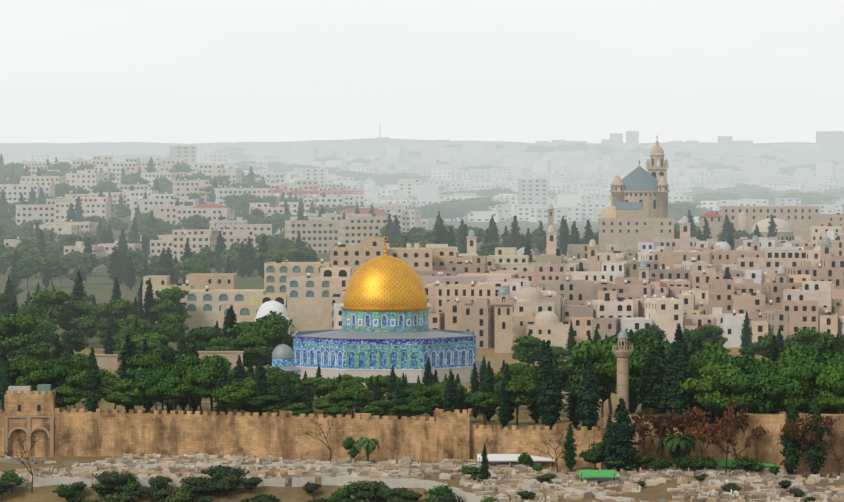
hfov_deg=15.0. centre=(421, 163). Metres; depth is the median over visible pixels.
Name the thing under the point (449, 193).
pine tree
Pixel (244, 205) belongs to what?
pine tree
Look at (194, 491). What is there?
olive tree
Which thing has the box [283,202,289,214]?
cypress tree
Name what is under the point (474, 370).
cypress tree
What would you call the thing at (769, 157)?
pine tree
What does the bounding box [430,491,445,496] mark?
olive tree
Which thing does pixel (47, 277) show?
cypress tree
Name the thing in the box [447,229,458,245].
pine tree
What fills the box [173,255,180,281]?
cypress tree
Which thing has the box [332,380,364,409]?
pine tree
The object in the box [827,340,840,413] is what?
cypress tree
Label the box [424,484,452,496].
shrub
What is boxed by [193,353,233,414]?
pine tree
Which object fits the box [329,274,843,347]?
old city houses
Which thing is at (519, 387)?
pine tree
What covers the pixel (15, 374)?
pine tree
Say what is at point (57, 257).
pine tree
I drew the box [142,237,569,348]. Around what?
arcaded city blocks
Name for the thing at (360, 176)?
pine tree
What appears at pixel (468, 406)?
pine tree
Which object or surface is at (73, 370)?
pine tree
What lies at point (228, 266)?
cypress tree
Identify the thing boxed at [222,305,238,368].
cypress tree
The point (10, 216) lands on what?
pine tree
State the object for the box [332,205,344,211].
pine tree
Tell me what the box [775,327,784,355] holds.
cypress tree
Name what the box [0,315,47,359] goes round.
pine tree
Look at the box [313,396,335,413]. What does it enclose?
pine tree
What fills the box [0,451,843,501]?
cemetery graves
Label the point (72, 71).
sky
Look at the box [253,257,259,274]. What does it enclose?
pine tree
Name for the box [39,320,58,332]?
pine tree
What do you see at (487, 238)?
cypress tree
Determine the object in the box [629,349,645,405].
pine tree
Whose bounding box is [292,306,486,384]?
dome of the rock octagon
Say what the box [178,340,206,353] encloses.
pine tree
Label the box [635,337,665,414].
cypress tree
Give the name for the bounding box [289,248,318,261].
pine tree
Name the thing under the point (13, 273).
cypress tree
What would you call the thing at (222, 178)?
pine tree
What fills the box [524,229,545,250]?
pine tree
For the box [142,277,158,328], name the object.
cypress tree
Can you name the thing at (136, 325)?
cypress tree
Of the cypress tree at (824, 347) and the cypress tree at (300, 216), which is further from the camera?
the cypress tree at (300, 216)
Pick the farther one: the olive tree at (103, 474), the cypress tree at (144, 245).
the cypress tree at (144, 245)
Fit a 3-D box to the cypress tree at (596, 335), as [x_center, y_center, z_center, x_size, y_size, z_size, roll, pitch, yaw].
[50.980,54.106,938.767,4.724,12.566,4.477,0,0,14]
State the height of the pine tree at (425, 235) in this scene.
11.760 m
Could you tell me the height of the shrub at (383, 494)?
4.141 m
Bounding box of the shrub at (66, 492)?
[52,484,84,499]
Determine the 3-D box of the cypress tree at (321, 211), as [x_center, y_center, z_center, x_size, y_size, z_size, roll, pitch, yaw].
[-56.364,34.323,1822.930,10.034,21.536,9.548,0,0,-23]
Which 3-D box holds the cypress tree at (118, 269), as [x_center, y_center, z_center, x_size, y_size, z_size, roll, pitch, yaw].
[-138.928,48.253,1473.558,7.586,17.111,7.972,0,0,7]
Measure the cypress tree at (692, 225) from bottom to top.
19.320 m
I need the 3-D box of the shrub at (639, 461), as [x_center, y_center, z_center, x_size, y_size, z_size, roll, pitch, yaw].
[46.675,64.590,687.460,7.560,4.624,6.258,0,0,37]
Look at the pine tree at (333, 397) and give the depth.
757.72 m
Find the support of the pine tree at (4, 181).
on the terrain ground
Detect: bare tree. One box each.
[2,432,41,492]
[303,415,340,460]
[529,432,570,471]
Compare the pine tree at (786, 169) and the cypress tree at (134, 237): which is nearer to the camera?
the cypress tree at (134, 237)
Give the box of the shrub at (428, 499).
[422,494,440,501]
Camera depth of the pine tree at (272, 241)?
1647.62 m
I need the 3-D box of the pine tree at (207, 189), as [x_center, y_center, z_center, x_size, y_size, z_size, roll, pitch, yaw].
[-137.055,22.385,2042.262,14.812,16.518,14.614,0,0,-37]
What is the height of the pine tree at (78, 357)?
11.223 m
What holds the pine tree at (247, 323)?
on the terrain ground
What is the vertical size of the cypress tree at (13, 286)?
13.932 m
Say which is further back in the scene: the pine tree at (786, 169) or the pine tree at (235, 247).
the pine tree at (786, 169)
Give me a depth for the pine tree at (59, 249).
1625.51 m
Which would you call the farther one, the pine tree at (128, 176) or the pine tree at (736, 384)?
the pine tree at (128, 176)
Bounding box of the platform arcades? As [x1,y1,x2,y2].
[89,351,568,392]
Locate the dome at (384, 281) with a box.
[343,236,426,308]
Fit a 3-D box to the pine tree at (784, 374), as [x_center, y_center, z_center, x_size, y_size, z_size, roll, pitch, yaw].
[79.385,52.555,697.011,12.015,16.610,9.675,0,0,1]
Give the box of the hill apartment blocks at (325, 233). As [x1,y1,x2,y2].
[0,155,427,268]
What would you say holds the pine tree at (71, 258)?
on the terrain ground
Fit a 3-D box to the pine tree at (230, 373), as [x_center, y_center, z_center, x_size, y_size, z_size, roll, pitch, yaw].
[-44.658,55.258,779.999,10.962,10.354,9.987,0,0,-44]
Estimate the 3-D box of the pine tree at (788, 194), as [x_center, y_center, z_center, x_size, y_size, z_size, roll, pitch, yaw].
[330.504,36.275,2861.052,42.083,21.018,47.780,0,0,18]
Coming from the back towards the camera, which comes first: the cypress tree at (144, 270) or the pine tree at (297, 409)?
the cypress tree at (144, 270)
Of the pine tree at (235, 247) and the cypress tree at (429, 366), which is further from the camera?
the pine tree at (235, 247)
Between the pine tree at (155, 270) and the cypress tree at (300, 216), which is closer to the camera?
the pine tree at (155, 270)
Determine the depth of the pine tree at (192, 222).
1804.64 m
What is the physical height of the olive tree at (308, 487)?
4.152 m
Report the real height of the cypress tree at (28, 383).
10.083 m
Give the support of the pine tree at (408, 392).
on the terrain ground
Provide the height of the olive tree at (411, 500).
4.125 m
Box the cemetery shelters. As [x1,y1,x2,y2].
[477,454,777,481]
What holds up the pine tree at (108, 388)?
on the terrain ground
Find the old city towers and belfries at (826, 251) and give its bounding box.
[466,204,832,283]
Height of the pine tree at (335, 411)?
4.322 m
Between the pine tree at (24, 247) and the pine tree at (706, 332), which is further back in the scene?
the pine tree at (24, 247)
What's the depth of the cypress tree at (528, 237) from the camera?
1533.85 m
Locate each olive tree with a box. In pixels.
[0,476,20,501]
[67,493,84,501]
[68,481,87,491]
[82,499,102,501]
[90,484,113,496]
[95,471,114,493]
[99,492,138,501]
[100,471,125,494]
[120,471,138,481]
[120,488,135,501]
[140,486,159,501]
[148,476,172,489]
[151,488,172,501]
[158,492,192,501]
[179,476,212,496]
[180,484,211,501]
[195,496,213,501]
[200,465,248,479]
[204,476,232,496]
[214,474,239,495]
[240,477,262,492]
[244,493,278,501]
[301,481,321,497]
[307,497,329,501]
[331,498,355,501]
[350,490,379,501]
[355,480,387,501]
[374,487,391,500]
[386,487,411,497]
[387,495,404,501]
[394,498,416,501]
[399,491,421,500]
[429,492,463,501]
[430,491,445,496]
[516,491,535,499]
[535,473,556,482]
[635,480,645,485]
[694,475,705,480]
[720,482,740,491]
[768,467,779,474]
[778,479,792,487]
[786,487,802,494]
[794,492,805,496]
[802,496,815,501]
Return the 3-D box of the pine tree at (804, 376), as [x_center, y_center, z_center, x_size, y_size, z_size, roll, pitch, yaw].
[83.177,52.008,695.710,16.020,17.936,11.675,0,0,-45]
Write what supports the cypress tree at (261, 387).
on the terrain ground
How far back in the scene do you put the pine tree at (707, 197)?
2798.25 m
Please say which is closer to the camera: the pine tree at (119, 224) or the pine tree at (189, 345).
the pine tree at (189, 345)
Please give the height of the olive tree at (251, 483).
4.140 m
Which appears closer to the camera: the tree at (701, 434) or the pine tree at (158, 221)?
the tree at (701, 434)
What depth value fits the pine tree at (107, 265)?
1480.86 m
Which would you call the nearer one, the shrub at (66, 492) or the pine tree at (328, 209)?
the shrub at (66, 492)
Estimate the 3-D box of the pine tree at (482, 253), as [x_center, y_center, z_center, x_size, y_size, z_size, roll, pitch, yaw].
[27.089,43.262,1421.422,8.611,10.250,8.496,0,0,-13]
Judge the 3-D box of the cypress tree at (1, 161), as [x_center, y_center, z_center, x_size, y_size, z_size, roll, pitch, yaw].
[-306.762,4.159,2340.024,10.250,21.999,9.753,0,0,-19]
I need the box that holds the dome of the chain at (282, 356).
[269,344,300,378]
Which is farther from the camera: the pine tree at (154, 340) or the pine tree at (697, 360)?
the pine tree at (154, 340)
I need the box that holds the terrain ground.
[0,138,843,501]
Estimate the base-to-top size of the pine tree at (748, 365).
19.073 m
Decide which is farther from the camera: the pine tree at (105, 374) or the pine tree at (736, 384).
the pine tree at (105, 374)
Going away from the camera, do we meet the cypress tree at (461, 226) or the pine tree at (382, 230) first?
the cypress tree at (461, 226)
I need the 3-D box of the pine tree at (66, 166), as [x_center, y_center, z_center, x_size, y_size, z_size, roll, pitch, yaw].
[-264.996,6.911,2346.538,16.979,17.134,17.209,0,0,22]
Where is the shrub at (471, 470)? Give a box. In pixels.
[458,464,490,479]
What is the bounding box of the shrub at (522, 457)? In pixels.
[517,451,529,463]
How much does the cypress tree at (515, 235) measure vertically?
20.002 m
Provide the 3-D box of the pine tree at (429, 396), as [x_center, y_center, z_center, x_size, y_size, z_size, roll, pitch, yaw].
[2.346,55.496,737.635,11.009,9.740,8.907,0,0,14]
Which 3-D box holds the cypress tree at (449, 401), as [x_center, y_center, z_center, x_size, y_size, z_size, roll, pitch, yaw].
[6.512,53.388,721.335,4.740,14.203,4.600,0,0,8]
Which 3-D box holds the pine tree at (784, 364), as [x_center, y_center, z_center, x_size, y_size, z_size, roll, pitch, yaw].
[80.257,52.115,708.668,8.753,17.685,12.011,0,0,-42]
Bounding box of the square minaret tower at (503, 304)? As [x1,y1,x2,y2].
[492,288,514,352]
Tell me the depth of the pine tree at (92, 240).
1630.74 m
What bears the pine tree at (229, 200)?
on the terrain ground
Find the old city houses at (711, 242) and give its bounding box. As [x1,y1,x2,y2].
[707,226,843,247]
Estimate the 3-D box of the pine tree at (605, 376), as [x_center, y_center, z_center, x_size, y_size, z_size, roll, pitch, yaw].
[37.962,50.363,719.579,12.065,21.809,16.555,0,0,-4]
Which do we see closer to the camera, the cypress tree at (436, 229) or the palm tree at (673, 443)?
the palm tree at (673, 443)
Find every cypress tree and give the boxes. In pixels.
[0,154,3,178]
[0,189,7,211]
[0,245,8,274]
[0,346,7,388]
[0,357,12,409]
[0,360,4,410]
[4,275,13,300]
[8,167,16,183]
[9,250,22,287]
[9,301,17,357]
[11,277,17,299]
[11,293,17,309]
[18,193,24,201]
[23,164,31,175]
[25,375,32,390]
[26,290,29,301]
[27,187,36,201]
[33,222,39,236]
[35,167,41,175]
[35,229,47,249]
[38,188,44,196]
[42,259,51,287]
[49,349,56,361]
[52,334,63,360]
[61,332,74,359]
[65,203,75,221]
[67,207,75,221]
[68,271,89,331]
[74,196,82,216]
[75,203,84,221]
[82,347,103,411]
[83,237,93,253]
[91,295,96,307]
[95,221,102,244]
[99,228,108,243]
[102,326,115,353]
[103,309,116,339]
[106,225,115,242]
[106,246,117,281]
[109,277,121,301]
[111,250,123,284]
[116,229,129,251]
[117,334,134,412]
[118,193,124,204]
[121,256,127,284]
[123,255,138,289]
[127,217,140,243]
[131,316,140,339]
[131,340,137,354]
[133,297,139,314]
[134,205,141,217]
[136,281,142,309]
[137,304,146,319]
[140,261,149,284]
[141,235,150,261]
[141,338,148,354]
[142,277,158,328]
[142,354,154,410]
[146,210,157,228]
[147,159,155,171]
[152,177,160,193]
[154,182,159,193]
[157,247,171,281]
[163,349,180,413]
[165,247,175,275]
[168,253,174,283]
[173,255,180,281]
[175,162,180,171]
[176,240,194,283]
[176,323,186,357]
[176,338,187,410]
[185,341,201,412]
[211,177,217,187]
[213,231,226,272]
[213,358,231,414]
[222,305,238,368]
[222,310,228,328]
[224,256,232,272]
[232,355,248,411]
[236,241,245,277]
[238,237,257,276]
[247,166,255,184]
[247,359,254,378]
[254,362,268,414]
[255,359,264,379]
[257,236,268,279]
[260,176,265,184]
[266,341,275,368]
[281,376,293,410]
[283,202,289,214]
[294,232,303,249]
[296,198,304,215]
[297,207,304,219]
[302,382,314,416]
[309,201,314,211]
[315,363,321,397]
[318,205,325,216]
[335,373,341,406]
[352,390,363,414]
[367,376,374,390]
[369,205,374,215]
[372,375,382,400]
[385,214,393,241]
[385,365,397,415]
[388,215,401,244]
[391,377,407,419]
[401,373,406,388]
[403,236,408,247]
[419,364,432,390]
[422,356,433,387]
[427,382,433,416]
[432,211,444,230]
[432,222,438,236]
[432,369,438,383]
[434,230,442,243]
[436,220,446,243]
[440,369,461,411]
[446,226,457,246]
[455,374,460,384]
[456,219,463,248]
[457,387,466,412]
[459,224,467,248]
[469,362,480,391]
[471,372,479,418]
[478,355,486,390]
[479,443,489,479]
[481,361,496,420]
[482,228,491,243]
[488,215,500,242]
[497,383,509,427]
[498,363,516,425]
[500,360,505,370]
[502,226,508,246]
[508,215,520,249]
[518,233,525,249]
[523,241,534,261]
[525,228,533,249]
[527,366,541,422]
[535,339,563,429]
[536,340,545,408]
[538,221,544,252]
[551,354,565,421]
[556,216,570,251]
[556,248,563,262]
[558,219,570,255]
[561,422,577,470]
[562,346,581,428]
[565,221,581,252]
[565,321,575,357]
[574,348,601,429]
[583,220,594,243]
[593,327,601,342]
[595,229,598,249]
[600,414,615,469]
[605,398,640,472]
[615,329,639,413]
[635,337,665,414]
[656,333,667,413]
[656,350,675,430]
[664,323,690,409]
[668,343,696,431]
[674,225,678,238]
[677,338,691,405]
[686,332,690,343]
[687,338,695,402]
[688,333,709,426]
[689,215,696,236]
[696,229,702,240]
[702,219,711,240]
[705,347,724,424]
[719,214,729,241]
[723,268,732,279]
[726,224,734,245]
[727,234,733,249]
[741,311,752,347]
[753,225,760,236]
[766,335,781,413]
[767,215,779,239]
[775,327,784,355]
[777,390,802,474]
[802,394,827,474]
[815,347,834,413]
[821,336,828,355]
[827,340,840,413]
[833,333,843,354]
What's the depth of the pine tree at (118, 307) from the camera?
1058.73 m
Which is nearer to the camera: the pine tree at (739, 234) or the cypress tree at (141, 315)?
the cypress tree at (141, 315)
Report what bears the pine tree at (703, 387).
on the terrain ground
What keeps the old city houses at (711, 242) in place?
on the terrain ground
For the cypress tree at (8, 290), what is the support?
on the terrain ground
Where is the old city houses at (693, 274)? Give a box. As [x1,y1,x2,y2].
[416,250,843,297]
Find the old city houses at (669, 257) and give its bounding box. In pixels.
[460,238,843,270]
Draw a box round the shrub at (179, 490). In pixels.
[172,486,196,498]
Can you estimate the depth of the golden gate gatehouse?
746.48 m
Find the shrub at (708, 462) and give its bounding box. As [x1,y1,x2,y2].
[693,456,717,468]
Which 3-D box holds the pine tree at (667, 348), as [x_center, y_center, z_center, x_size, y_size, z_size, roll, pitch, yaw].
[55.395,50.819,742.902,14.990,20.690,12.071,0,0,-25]
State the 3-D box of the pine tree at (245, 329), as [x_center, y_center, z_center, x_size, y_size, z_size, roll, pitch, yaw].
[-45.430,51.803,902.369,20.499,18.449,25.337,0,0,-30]
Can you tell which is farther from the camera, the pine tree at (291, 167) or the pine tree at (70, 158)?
the pine tree at (70, 158)
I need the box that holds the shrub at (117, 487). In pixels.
[113,479,138,491]
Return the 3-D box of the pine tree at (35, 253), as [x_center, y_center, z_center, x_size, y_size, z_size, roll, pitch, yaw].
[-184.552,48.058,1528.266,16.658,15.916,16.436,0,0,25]
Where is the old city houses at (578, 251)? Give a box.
[426,226,843,261]
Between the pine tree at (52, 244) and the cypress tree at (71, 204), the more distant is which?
the cypress tree at (71, 204)
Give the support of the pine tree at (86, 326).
on the terrain ground
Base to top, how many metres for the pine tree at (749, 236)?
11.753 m
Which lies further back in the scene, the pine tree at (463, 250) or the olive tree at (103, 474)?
the pine tree at (463, 250)
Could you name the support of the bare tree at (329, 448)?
on the terrain ground
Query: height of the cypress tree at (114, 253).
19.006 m
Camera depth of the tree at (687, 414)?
681.89 m
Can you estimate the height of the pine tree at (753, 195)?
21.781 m
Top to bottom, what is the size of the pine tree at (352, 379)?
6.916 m
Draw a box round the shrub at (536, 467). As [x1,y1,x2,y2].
[531,464,547,470]
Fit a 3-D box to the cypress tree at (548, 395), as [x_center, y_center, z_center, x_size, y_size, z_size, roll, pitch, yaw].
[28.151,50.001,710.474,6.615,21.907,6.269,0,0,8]
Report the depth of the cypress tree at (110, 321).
1005.41 m
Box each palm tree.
[355,437,379,460]
[660,432,697,469]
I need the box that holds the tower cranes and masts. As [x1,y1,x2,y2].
[269,133,386,210]
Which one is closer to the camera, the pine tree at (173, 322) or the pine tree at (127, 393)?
the pine tree at (127, 393)
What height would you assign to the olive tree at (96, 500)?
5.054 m
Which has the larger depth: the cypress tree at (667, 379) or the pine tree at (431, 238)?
the pine tree at (431, 238)
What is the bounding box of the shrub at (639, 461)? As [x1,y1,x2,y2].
[630,454,654,468]
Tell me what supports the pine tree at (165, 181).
on the terrain ground
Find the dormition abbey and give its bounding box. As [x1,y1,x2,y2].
[598,140,673,250]
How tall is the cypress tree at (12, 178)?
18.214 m
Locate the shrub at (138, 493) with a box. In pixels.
[120,482,143,496]
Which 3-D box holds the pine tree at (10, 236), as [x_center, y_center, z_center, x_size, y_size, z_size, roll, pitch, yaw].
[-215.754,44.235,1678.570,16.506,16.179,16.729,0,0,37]
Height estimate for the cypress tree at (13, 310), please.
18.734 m
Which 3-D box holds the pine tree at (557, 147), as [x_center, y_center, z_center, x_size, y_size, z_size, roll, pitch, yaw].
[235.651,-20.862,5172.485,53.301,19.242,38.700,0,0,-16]
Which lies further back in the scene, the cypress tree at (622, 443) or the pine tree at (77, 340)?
the pine tree at (77, 340)
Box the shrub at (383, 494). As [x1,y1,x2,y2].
[377,488,391,501]
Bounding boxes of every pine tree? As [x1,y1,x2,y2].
[0,164,17,178]
[0,178,9,183]
[0,206,15,219]
[0,219,15,224]
[0,232,23,248]
[0,246,15,250]
[0,248,24,266]
[0,293,11,315]
[0,311,30,317]
[0,313,42,356]
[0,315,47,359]
[0,357,31,385]
[3,162,24,171]
[6,226,33,236]
[8,200,34,214]
[8,243,32,250]
[11,341,52,360]
[14,169,22,179]
[14,257,41,288]
[15,359,43,390]
[16,287,23,294]
[17,235,46,247]
[17,288,73,324]
[20,221,35,236]
[20,247,50,277]
[24,253,59,276]
[25,219,44,225]
[34,195,56,203]
[36,360,69,388]
[37,255,71,287]
[39,228,56,241]
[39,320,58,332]
[39,323,55,342]
[42,171,59,175]
[46,240,61,253]
[48,165,62,174]
[49,256,69,278]
[51,387,85,409]
[52,162,72,174]
[52,357,80,376]
[53,244,65,255]
[55,183,74,198]
[56,375,85,407]
[57,234,65,244]
[58,301,96,330]
[59,330,88,352]
[60,233,80,245]
[60,251,96,268]
[60,261,70,282]
[63,157,86,159]
[66,267,88,281]
[66,353,89,367]
[69,236,98,245]
[69,359,88,370]
[70,164,90,170]
[70,187,90,193]
[73,367,119,408]
[74,253,98,284]
[75,253,103,276]
[77,317,97,347]
[81,215,107,221]
[81,231,98,243]
[84,294,95,300]
[89,181,108,193]
[89,304,103,333]
[94,298,137,320]
[95,182,116,188]
[95,321,107,338]
[97,379,125,408]
[98,181,110,187]
[99,253,132,265]
[99,332,130,358]
[101,217,118,228]
[103,187,121,191]
[105,262,113,273]
[109,379,151,409]
[110,172,115,180]
[112,203,130,220]
[112,219,128,231]
[112,332,171,355]
[114,314,150,334]
[120,173,136,178]
[121,176,149,183]
[121,259,141,269]
[125,352,171,412]
[126,180,141,183]
[126,249,148,273]
[129,326,174,348]
[131,213,149,222]
[131,218,148,233]
[133,154,164,158]
[133,369,170,409]
[134,265,170,277]
[139,227,160,236]
[140,232,158,251]
[142,254,160,266]
[145,286,190,321]
[149,345,177,364]
[150,185,166,193]
[151,313,188,344]
[154,218,164,225]
[155,374,193,410]
[156,222,182,234]
[157,176,172,193]
[166,185,172,193]
[169,352,201,410]
[170,163,192,171]
[173,257,215,276]
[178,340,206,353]
[179,175,190,179]
[179,214,211,229]
[179,326,224,350]
[182,365,219,414]
[184,201,192,205]
[187,192,203,202]
[188,174,210,181]
[191,172,211,180]
[191,251,217,270]
[192,223,209,229]
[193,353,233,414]
[199,186,214,198]
[200,246,214,272]
[205,336,242,350]
[207,189,215,202]
[211,384,252,411]
[212,381,258,411]
[213,175,230,184]
[220,242,246,272]
[220,316,294,346]
[222,194,242,207]
[224,256,239,275]
[228,369,252,382]
[229,164,264,170]
[230,204,242,212]
[231,161,270,169]
[231,214,261,223]
[231,334,274,373]
[232,182,249,187]
[233,200,251,212]
[237,395,283,415]
[238,193,265,202]
[239,321,253,325]
[240,377,266,397]
[242,173,261,180]
[242,207,266,219]
[249,311,288,345]
[253,184,271,187]
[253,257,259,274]
[253,365,300,379]
[255,233,278,248]
[257,217,274,223]
[257,246,294,262]
[263,195,280,206]
[264,373,276,411]
[266,163,288,170]
[266,375,297,415]
[267,212,290,232]
[270,223,277,233]
[273,171,297,177]
[275,230,284,239]
[276,240,296,245]
[277,238,295,248]
[278,372,300,383]
[280,164,320,171]
[280,197,298,201]
[283,404,309,416]
[284,246,297,261]
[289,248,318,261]
[290,382,318,403]
[292,241,314,251]
[300,376,335,409]
[311,400,336,417]
[312,156,339,160]
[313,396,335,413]
[315,205,337,212]
[323,166,338,173]
[323,406,349,417]
[324,391,369,414]
[331,170,369,180]
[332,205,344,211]
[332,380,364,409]
[334,386,371,417]
[335,374,364,384]
[347,158,372,165]
[360,400,392,416]
[362,374,401,395]
[366,390,386,402]
[367,173,423,186]
[380,226,386,236]
[384,172,429,178]
[385,387,416,402]
[390,241,404,247]
[390,401,431,419]
[397,232,419,244]
[404,205,444,218]
[404,397,414,415]
[406,382,422,390]
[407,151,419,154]
[408,226,421,247]
[409,384,444,416]
[415,230,433,241]
[419,236,436,247]
[425,199,476,221]
[433,380,467,392]
[436,159,448,163]
[437,207,465,223]
[440,190,462,194]
[441,144,462,149]
[446,205,471,222]
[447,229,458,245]
[457,247,466,253]
[458,391,475,409]
[461,188,517,198]
[461,197,505,210]
[463,165,493,169]
[464,391,501,424]
[467,227,485,242]
[476,249,491,255]
[477,166,505,168]
[479,241,503,254]
[492,362,531,384]
[494,375,538,424]
[496,144,505,148]
[501,235,520,246]
[501,363,534,414]
[511,335,550,367]
[521,145,553,152]
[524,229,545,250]
[526,371,563,395]
[534,237,545,253]
[550,144,577,150]
[551,345,570,359]
[559,143,588,150]
[559,357,572,386]
[564,340,616,426]
[593,145,614,154]
[595,337,637,414]
[601,345,616,417]
[607,328,656,349]
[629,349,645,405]
[631,339,688,374]
[635,324,666,341]
[668,201,703,223]
[676,226,699,233]
[680,362,752,423]
[681,186,718,195]
[681,201,707,210]
[682,324,720,344]
[685,339,727,354]
[686,164,717,167]
[687,346,738,423]
[692,191,741,199]
[693,194,733,201]
[695,209,719,219]
[695,325,727,345]
[707,165,739,170]
[712,372,768,426]
[717,183,758,192]
[723,230,747,242]
[726,187,775,198]
[728,371,788,413]
[733,353,762,428]
[738,346,756,355]
[745,232,762,238]
[747,192,776,204]
[749,333,788,356]
[752,357,778,413]
[758,155,776,159]
[767,366,812,413]
[769,192,805,203]
[771,189,803,195]
[773,360,796,408]
[775,193,839,204]
[777,167,796,172]
[777,348,815,365]
[778,362,825,413]
[779,341,821,413]
[783,326,840,350]
[788,164,815,168]
[803,191,832,195]
[809,344,834,352]
[816,362,843,413]
[822,187,843,197]
[824,350,843,413]
[839,334,843,352]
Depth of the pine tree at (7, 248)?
1640.66 m
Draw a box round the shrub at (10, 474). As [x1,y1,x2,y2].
[1,470,24,492]
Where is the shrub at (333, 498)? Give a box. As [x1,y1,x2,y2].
[328,493,351,501]
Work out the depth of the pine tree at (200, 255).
1463.76 m
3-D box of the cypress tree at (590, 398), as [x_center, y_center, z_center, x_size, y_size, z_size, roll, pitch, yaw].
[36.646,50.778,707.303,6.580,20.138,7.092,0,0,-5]
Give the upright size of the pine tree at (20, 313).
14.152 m
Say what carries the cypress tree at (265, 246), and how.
on the terrain ground
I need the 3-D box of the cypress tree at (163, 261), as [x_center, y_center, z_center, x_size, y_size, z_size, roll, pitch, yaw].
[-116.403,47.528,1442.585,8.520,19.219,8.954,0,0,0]
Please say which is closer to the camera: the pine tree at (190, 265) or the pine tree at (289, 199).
the pine tree at (190, 265)
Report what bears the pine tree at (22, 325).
on the terrain ground
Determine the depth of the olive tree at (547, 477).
665.19 m
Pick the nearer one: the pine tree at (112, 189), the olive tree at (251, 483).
the olive tree at (251, 483)
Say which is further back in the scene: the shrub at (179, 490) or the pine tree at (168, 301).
the pine tree at (168, 301)
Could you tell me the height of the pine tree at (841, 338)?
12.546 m
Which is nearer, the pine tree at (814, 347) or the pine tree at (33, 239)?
the pine tree at (814, 347)
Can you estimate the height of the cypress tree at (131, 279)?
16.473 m
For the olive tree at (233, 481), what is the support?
on the terrain ground
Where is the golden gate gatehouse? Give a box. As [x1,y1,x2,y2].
[4,384,59,457]
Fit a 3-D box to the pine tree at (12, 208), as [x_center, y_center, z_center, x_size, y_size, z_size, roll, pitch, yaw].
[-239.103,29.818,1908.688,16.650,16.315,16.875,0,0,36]
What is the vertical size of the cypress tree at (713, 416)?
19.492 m
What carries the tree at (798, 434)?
on the terrain ground
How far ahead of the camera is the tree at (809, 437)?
675.09 m
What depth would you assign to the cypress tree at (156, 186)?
2039.93 m
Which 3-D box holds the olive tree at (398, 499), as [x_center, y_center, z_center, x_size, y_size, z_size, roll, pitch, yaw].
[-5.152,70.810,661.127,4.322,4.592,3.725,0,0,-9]
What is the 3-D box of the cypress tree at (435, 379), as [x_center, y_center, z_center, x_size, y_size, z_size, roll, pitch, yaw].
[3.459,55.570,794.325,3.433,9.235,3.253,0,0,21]
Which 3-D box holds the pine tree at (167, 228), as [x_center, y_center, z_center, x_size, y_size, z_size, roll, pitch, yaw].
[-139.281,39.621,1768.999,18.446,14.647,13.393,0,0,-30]
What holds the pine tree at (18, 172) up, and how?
on the terrain ground
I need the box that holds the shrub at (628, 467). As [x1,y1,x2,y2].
[605,459,638,469]
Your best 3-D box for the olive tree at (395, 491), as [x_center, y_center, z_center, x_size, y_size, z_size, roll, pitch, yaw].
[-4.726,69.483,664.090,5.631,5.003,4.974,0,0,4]
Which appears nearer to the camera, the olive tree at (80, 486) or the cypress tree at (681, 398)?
the olive tree at (80, 486)
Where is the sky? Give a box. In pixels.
[0,0,843,143]
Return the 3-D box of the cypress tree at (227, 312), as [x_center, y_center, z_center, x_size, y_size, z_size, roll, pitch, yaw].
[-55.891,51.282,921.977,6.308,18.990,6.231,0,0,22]
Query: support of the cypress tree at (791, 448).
on the terrain ground
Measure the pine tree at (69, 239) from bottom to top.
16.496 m
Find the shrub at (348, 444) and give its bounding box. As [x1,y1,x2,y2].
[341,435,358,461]
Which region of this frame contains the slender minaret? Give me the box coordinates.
[612,327,632,417]
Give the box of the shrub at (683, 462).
[670,454,698,468]
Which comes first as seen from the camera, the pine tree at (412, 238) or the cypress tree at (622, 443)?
the cypress tree at (622, 443)
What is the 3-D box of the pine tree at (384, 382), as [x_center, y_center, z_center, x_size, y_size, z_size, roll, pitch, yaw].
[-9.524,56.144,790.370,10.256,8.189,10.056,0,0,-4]
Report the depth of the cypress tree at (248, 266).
1494.24 m
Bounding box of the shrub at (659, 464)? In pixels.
[647,458,672,469]
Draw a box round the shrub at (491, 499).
[480,496,498,501]
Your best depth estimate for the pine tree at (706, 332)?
942.80 m
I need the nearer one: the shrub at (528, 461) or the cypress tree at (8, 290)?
the shrub at (528, 461)
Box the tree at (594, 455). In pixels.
[579,441,604,469]
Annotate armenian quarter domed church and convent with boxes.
[699,206,843,241]
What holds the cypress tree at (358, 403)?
on the terrain ground
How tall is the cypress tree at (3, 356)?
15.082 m
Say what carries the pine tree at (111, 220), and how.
on the terrain ground
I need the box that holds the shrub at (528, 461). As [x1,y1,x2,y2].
[522,455,532,464]
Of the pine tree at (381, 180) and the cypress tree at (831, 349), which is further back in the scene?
the pine tree at (381, 180)
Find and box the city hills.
[0,131,843,222]
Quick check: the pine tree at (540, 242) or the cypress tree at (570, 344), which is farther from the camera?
the pine tree at (540, 242)
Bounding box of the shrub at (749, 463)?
[732,456,767,471]
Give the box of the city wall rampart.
[0,408,843,474]
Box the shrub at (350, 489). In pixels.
[331,480,361,497]
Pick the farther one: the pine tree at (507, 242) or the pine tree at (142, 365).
the pine tree at (507, 242)
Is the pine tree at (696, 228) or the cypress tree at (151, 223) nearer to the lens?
the pine tree at (696, 228)
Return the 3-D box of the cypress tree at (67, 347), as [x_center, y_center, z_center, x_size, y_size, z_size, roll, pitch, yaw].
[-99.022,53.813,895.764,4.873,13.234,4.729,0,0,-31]
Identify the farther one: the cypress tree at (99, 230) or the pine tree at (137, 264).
the cypress tree at (99, 230)

